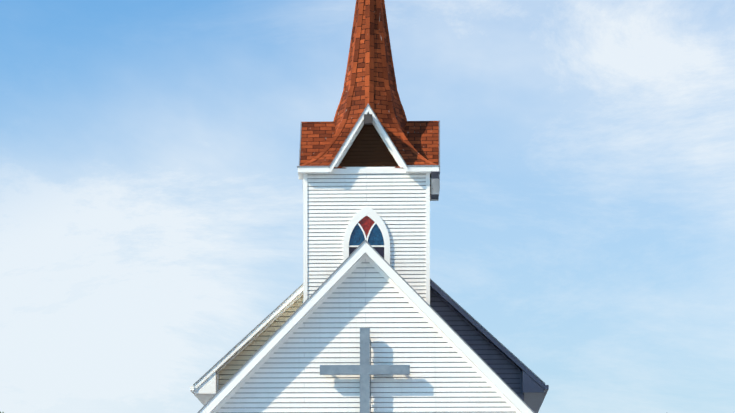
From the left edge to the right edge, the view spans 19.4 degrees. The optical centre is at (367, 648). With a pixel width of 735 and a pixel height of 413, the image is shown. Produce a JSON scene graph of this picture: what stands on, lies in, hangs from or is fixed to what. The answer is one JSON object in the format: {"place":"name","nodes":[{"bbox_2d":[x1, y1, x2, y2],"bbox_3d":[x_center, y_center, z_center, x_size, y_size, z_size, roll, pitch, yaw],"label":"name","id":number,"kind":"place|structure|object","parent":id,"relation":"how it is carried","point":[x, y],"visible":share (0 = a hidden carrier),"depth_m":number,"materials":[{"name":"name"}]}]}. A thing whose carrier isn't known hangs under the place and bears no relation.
{"place":"outdoors","nodes":[
{"label":"outdoors","id":0,"kind":"place"},
{"bbox_2d":[0,0,734,412],"label":"sky","id":1,"kind":"structure","parent":0,"point":[151,189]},
{"bbox_2d":[190,104,548,412],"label":"church","id":2,"kind":"structure","parent":0,"point":[443,344],"depth_m":56.05,"materials":[{"name":"white wood"}]},
{"bbox_2d":[320,328,409,412],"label":"cross","id":3,"kind":"object","parent":2,"relation":"attached to","point":[365,369],"visible":0.98,"depth_m":55.71,"materials":[{"name":"white wood"}]},
{"bbox_2d":[343,205,389,263],"bbox_3d":[-0.025,-10.553,56.941,1.326,2.309,0.091,0,0,2],"label":"arched window","id":4,"kind":"structure","parent":2,"relation":"attached to","point":[366,223],"depth_m":56.94,"materials":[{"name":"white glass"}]},
{"bbox_2d":[300,0,436,194],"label":"spire","id":5,"kind":"structure","parent":2,"relation":"on","point":[370,78],"depth_m":58.07,"materials":[{"name":"red"}]}
]}

